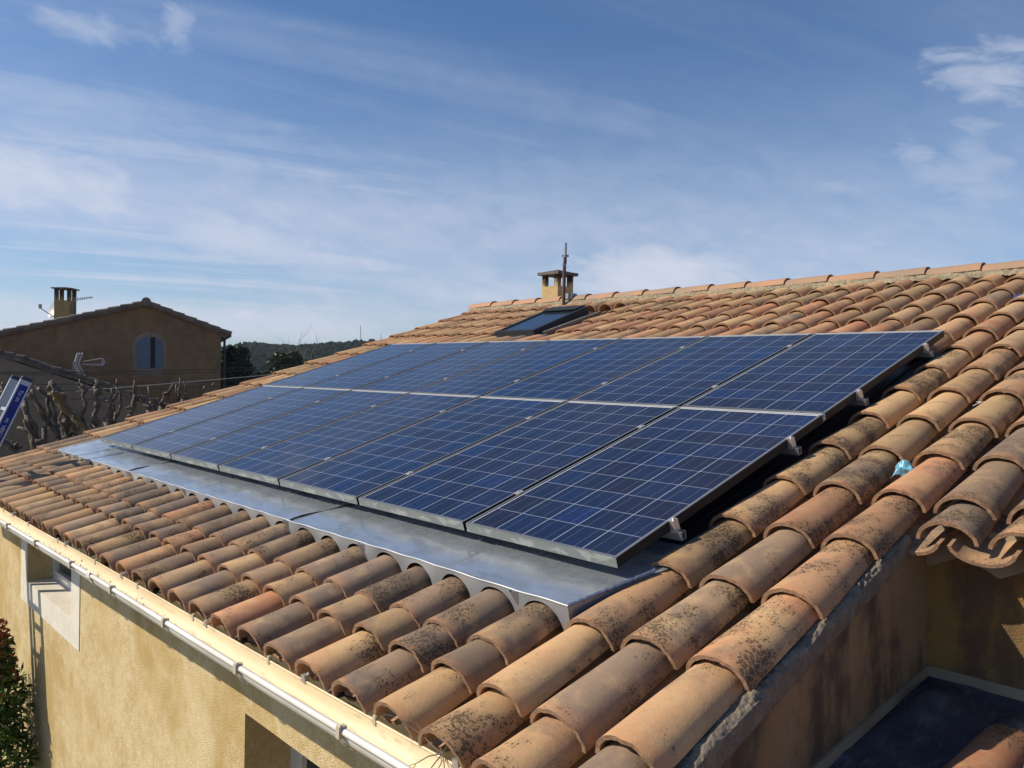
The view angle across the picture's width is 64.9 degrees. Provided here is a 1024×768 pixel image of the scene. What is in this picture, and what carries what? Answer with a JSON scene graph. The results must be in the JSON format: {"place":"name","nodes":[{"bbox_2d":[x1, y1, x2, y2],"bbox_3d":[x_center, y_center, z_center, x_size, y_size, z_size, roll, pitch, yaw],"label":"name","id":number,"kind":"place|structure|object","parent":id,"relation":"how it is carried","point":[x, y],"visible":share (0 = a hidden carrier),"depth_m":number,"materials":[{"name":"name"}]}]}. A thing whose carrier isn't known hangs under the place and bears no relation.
{"place":"outdoors","nodes":[
{"label":"outdoors","id":0,"kind":"place"},
{"bbox_2d":[0,349,169,457],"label":"building","id":1,"kind":"structure","parent":0,"point":[11,362],"depth_m":25.33,"materials":[{"name":"tile"}]},
{"bbox_2d":[73,353,104,373],"bbox_3d":[-14.337,-0.526,27.292,0.978,1.066,0.200,1,1,-17],"label":"tv aerial","id":2,"kind":"object","parent":1,"relation":"attached to","point":[75,362],"visible":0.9,"depth_m":27.20,"materials":[{"name":"silver metal"}]},
{"bbox_2d":[25,398,180,399],"bbox_3d":[-8.198,0.231,22.501,0.015,0.380,13.966,2,1,38],"label":"overhead cable","id":3,"kind":"object","parent":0,"point":[115,399],"visible":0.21,"depth_m":20.30,"materials":[{"name":"black metal"}]},
{"bbox_2d":[0,287,231,403],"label":"neighbour house","id":4,"kind":"structure","parent":0,"point":[145,334],"depth_m":29.81,"materials":[{"name":"paint"}]},
{"bbox_2d":[38,302,53,317],"bbox_3d":[-17.310,-2.418,30.249,0.828,1.498,0.430,1,1,3],"label":"satellite dish","id":5,"kind":"object","parent":4,"relation":"attached to","point":[50,312],"visible":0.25,"depth_m":30.32,"materials":[{"name":"white metal"}]},
{"bbox_2d":[74,296,92,313],"bbox_3d":[-16.085,-2.930,30.227,0.615,0.779,0.040,1,1,-22],"label":"tv aerial","id":6,"kind":"object","parent":4,"relation":"attached to","point":[82,298],"visible":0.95,"depth_m":30.15,"materials":[{"name":"silver metal"}]},
{"bbox_2d":[128,332,166,374],"bbox_3d":[-13.502,-1.130,30.004,1.375,1.616,0.576,1,1,-43],"label":"window","id":7,"kind":"structure","parent":4,"relation":"in","point":[149,349],"depth_m":30.02,"materials":[{"name":"blue paint"}]},
{"bbox_2d":[3,380,243,384],"bbox_3d":[-9.806,-0.266,25.501,14.416,0.649,0.019,1,1,-39],"label":"overhead cable","id":8,"kind":"object","parent":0,"point":[135,383],"visible":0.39,"depth_m":24.24,"materials":[{"name":"black metal"}]},
{"bbox_2d":[28,385,237,390],"bbox_3d":[-9.806,-0.144,25.501,14.416,0.743,0.019,1,1,-39],"label":"overhead cable","id":9,"kind":"object","parent":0,"point":[149,388],"visible":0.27,"depth_m":24.60,"materials":[{"name":"black metal"}]},
{"bbox_2d":[0,368,287,374],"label":"overhead cable","id":10,"kind":"object","parent":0,"point":[140,373],"visible":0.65,"depth_m":24.39,"materials":[{"name":"black metal"}]},
{"bbox_2d":[0,364,300,372],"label":"overhead cable","id":11,"kind":"object","parent":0,"point":[140,371],"visible":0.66,"depth_m":24.27,"materials":[{"name":"black metal"}]},
{"bbox_2d":[76,374,271,391],"bbox_3d":[-6.110,-0.230,19.750,0.015,0.616,12.734,1,1,11],"label":"overhead cable","id":12,"kind":"object","parent":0,"point":[178,382],"visible":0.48,"depth_m":16.25,"materials":[{"name":"silver metal"}]},
{"bbox_2d":[249,366,264,376],"bbox_3d":[-12.641,1.256,40.054,1.623,4.534,1.693,1,1,-43],"label":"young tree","id":13,"kind":"object","parent":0,"point":[254,368],"visible":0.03,"depth_m":39.79,"materials":[{"name":"green plant"}]},
{"bbox_2d":[251,373,269,379],"bbox_3d":[-10.074,1.594,32.963,1.891,4.130,1.968,1,1,-43],"label":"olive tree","id":14,"kind":"object","parent":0,"point":[256,376],"visible":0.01,"depth_m":32.73,"materials":[{"name":"green plant"}]},
{"bbox_2d":[0,0,1023,346],"label":"sky","id":15,"kind":"structure","parent":0,"point":[265,171],"materials":[{"name":"blue"}]},
{"label":"ground","id":16,"kind":"structure","parent":0,"visible":0},
{"bbox_2d":[0,375,32,445],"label":"ladder","id":17,"kind":"object","parent":16,"relation":"on","point":[14,393],"visible":1,"depth_m":6.80,"materials":[{"name":"silver metal"}]},
{"bbox_2d":[0,618,39,767],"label":"photinia shrub","id":18,"kind":"object","parent":16,"relation":"on","point":[10,709],"visible":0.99,"depth_m":6.44,"materials":[{"name":"green plant"}]},
{"bbox_2d":[0,382,61,454],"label":"pollarded tree","id":19,"kind":"object","parent":16,"relation":"on","point":[35,439],"visible":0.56,"depth_m":11.98,"materials":[{"name":"brown plant"}]},
{"bbox_2d":[46,380,88,440],"bbox_3d":[-6.574,1.960,11.938,0.566,4.039,0.850,1,1,-43],"label":"pollarded tree","id":20,"kind":"object","parent":16,"relation":"on","point":[58,396],"visible":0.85,"depth_m":11.89,"materials":[{"name":"brown plant"}]},
{"bbox_2d":[69,379,122,437],"bbox_3d":[-6.262,1.952,12.029,0.934,4.066,0.418,1,1,2],"label":"pollarded tree","id":21,"kind":"object","parent":16,"relation":"on","point":[109,419],"visible":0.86,"depth_m":11.98,"materials":[{"name":"brown plant"}]},
{"bbox_2d":[125,378,213,417],"bbox_3d":[-5.131,1.956,12.013,1.314,4.102,0.418,1,1,2],"label":"pollarded tree","id":22,"kind":"object","parent":16,"relation":"on","point":[136,397],"visible":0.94,"depth_m":11.98,"materials":[{"name":"brown plant"}]},
{"bbox_2d":[220,344,253,389],"bbox_3d":[-12.406,0.890,35.989,2.576,5.372,2.759,1,1,-43],"label":"cedar tree","id":23,"kind":"object","parent":16,"relation":"on","point":[237,358],"visible":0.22,"depth_m":35.58,"materials":[{"name":"green plant"}]},
{"bbox_2d":[262,351,305,375],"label":"pine tree","id":24,"kind":"object","parent":16,"relation":"on","point":[288,360],"visible":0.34,"depth_m":47.64,"materials":[{"name":"green plant"}]},
{"bbox_2d":[278,323,311,365],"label":"bare tree","id":25,"kind":"object","parent":16,"relation":"on","point":[298,343],"visible":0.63,"depth_m":59.70,"materials":[{"name":"brown plant"}]},
{"bbox_2d":[300,335,318,362],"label":"bare tree","id":26,"kind":"object","parent":16,"relation":"on","point":[308,352],"visible":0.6,"depth_m":45.49,"materials":[{"name":"brown plant"}]},
{"bbox_2d":[0,260,1023,767],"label":"house","id":27,"kind":"structure","parent":16,"relation":"on","point":[812,608],"depth_m":3.29,"materials":[{"name":"tile"}]},
{"bbox_2d":[21,536,80,650],"bbox_3d":[-3.574,1.408,6.439,0.249,0.943,1.755,1,1,-43],"label":"window","id":28,"kind":"structure","parent":27,"relation":"in","point":[56,599],"depth_m":6.43,"materials":[{"name":"white paint"}]},
{"bbox_2d":[25,531,157,613],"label":"leaf litter","id":29,"kind":"object","parent":27,"relation":"on","point":[86,568],"visible":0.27,"depth_m":4.35,"materials":[{"name":"brown plant"}]},
{"bbox_2d":[6,510,459,767],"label":"light cable","id":30,"kind":"object","parent":27,"relation":"attached to","point":[305,677],"visible":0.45,"depth_m":3.26,"materials":[{"name":"plastic"}]},
{"bbox_2d":[290,747,319,767],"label":"window","id":31,"kind":"structure","parent":27,"relation":"in","point":[297,760],"depth_m":3.89,"materials":[{"name":"white plastic"}]},
{"bbox_2d":[137,425,686,540],"bbox_3d":[-1.450,0.491,5.356,0.056,0.088,6.183,1,1,-43],"label":"mounting rail","id":32,"kind":"object","parent":27,"relation":"attached to","point":[676,532],"visible":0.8,"depth_m":3.11,"materials":[{"name":"grey metal"}]},
{"bbox_2d":[100,385,302,449],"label":"solar panel","id":33,"kind":"object","parent":32,"relation":"attached to","point":[128,438],"visible":0.93,"depth_m":7.48,"materials":[{"name":"glass"}]},
{"bbox_2d":[132,387,349,458],"bbox_3d":[-2.287,0.299,6.918,1.581,0.528,0.848,1,1,-43],"label":"solar panel","id":34,"kind":"object","parent":32,"relation":"attached to","point":[167,445],"visible":0.93,"depth_m":6.83,"materials":[{"name":"glass"}]},
{"bbox_2d":[171,390,407,470],"bbox_3d":[-1.696,0.318,6.284,1.581,0.528,0.848,1,1,-43],"label":"solar panel","id":35,"kind":"object","parent":32,"relation":"attached to","point":[215,453],"visible":0.93,"depth_m":6.19,"materials":[{"name":"glass"}]},
{"bbox_2d":[219,393,478,484],"bbox_3d":[-1.105,0.338,5.649,1.581,0.528,0.848,1,1,-43],"label":"solar panel","id":36,"kind":"object","parent":32,"relation":"attached to","point":[273,463],"visible":0.93,"depth_m":5.54,"materials":[{"name":"glass"}]},
{"bbox_2d":[279,396,565,504],"bbox_3d":[-0.514,0.358,5.014,1.581,0.528,0.848,1,1,-43],"label":"solar panel","id":37,"kind":"object","parent":32,"relation":"attached to","point":[352,475],"visible":0.93,"depth_m":4.90,"materials":[{"name":"glass"}]},
{"bbox_2d":[358,401,676,530],"bbox_3d":[0.077,0.377,4.380,1.581,0.528,0.848,1,1,-43],"label":"solar panel","id":38,"kind":"object","parent":32,"relation":"attached to","point":[459,489],"visible":0.93,"depth_m":4.24,"materials":[{"name":"glass"}]},
{"bbox_2d":[466,407,823,567],"bbox_3d":[0.668,0.397,3.745,1.581,0.528,0.848,1,1,-43],"label":"solar panel","id":39,"kind":"object","parent":32,"relation":"attached to","point":[619,502],"visible":1,"depth_m":3.58,"materials":[{"name":"glass"}]},
{"bbox_2d":[374,691,464,767],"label":"twig","id":40,"kind":"object","parent":27,"relation":"on","point":[441,753],"visible":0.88,"depth_m":2.31,"materials":[{"name":"brown plant"}]},
{"bbox_2d":[230,394,801,454],"bbox_3d":[-0.784,0.216,5.967,0.056,0.088,6.183,1,1,-43],"label":"mounting rail","id":41,"kind":"object","parent":27,"relation":"attached to","point":[792,449],"visible":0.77,"depth_m":3.73,"materials":[{"name":"grey metal"}]},
{"bbox_2d":[561,243,576,304],"bbox_3d":[0.745,-1.350,10.627,0.190,1.006,0.140,1,1,-43],"label":"mast","id":42,"kind":"object","parent":27,"relation":"on","point":[565,295],"visible":0.91,"depth_m":10.58,"materials":[{"name":"metal"}]},
{"bbox_2d":[295,374,868,405],"bbox_3d":[-0.263,0.000,6.446,0.056,0.088,6.183,1,1,-43],"label":"mounting rail","id":43,"kind":"object","parent":27,"relation":"attached to","point":[860,400],"visible":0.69,"depth_m":4.20,"materials":[{"name":"grey metal"}]},
{"bbox_2d":[265,343,433,386],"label":"solar panel","id":44,"kind":"object","parent":43,"relation":"attached to","point":[335,369],"visible":0.8,"depth_m":8.58,"materials":[{"name":"glass"}]},
{"bbox_2d":[306,341,486,389],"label":"solar panel","id":45,"kind":"object","parent":43,"relation":"attached to","point":[369,374],"visible":0.81,"depth_m":7.94,"materials":[{"name":"glass"}]},
{"bbox_2d":[354,340,547,392],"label":"solar panel","id":46,"kind":"object","parent":43,"relation":"attached to","point":[425,375],"visible":0.8,"depth_m":7.30,"materials":[{"name":"glass"}]},
{"bbox_2d":[412,338,619,396],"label":"solar panel","id":47,"kind":"object","parent":43,"relation":"attached to","point":[485,379],"visible":0.8,"depth_m":6.66,"materials":[{"name":"glass"}]},
{"bbox_2d":[483,336,706,401],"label":"solar panel","id":48,"kind":"object","parent":43,"relation":"attached to","point":[568,380],"visible":0.8,"depth_m":6.01,"materials":[{"name":"glass"}]},
{"bbox_2d":[682,330,944,420],"bbox_3d":[1.841,-0.087,4.822,1.587,0.530,0.848,1,1,-43],"label":"solar panel","id":49,"kind":"object","parent":43,"relation":"attached to","point":[826,375],"visible":0.93,"depth_m":4.70,"materials":[{"name":"glass"}]},
{"bbox_2d":[367,343,933,356],"bbox_3d":[0.396,-0.272,7.051,0.056,0.088,6.183,1,1,-43],"label":"mounting rail","id":50,"kind":"object","parent":27,"relation":"attached to","point":[926,352],"visible":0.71,"depth_m":4.81,"materials":[{"name":"grey metal"}]},
{"bbox_2d":[570,333,811,407],"bbox_3d":[1.250,-0.107,5.457,1.587,0.530,0.848,1,1,-43],"label":"solar panel","id":51,"kind":"object","parent":50,"relation":"attached to","point":[684,375],"visible":0.8,"depth_m":5.37,"materials":[{"name":"glass"}]},
{"bbox_2d":[658,347,957,544],"bbox_3d":[-0.429,0.180,6.372,3.118,1.000,6.316,1,1,-43],"label":"underlay tray","id":52,"kind":"object","parent":27,"relation":"on","point":[696,524],"visible":0.01,"depth_m":3.88,"materials":[{"name":"black"}]},
{"bbox_2d":[891,460,914,477],"bbox_3d":[1.683,0.366,3.461,0.133,0.077,0.078,1,1,-43],"label":"plastic scrap","id":53,"kind":"object","parent":27,"relation":"on","point":[903,467],"visible":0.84,"depth_m":3.47,"materials":[{"name":"blue plastic"}]},
{"bbox_2d":[810,664,1023,767],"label":"lean to roof","id":54,"kind":"object","parent":27,"relation":"attached to","point":[928,716],"visible":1,"depth_m":2.76,"materials":[{"name":"paint"}]},
{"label":"hills","id":55,"kind":"structure","parent":0,"visible":0},
{"bbox_2d":[220,339,375,381],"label":"forest","id":56,"kind":"object","parent":55,"relation":"on","point":[260,352],"visible":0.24,"depth_m":249.09,"materials":[{"name":"green plant"}]}
]}

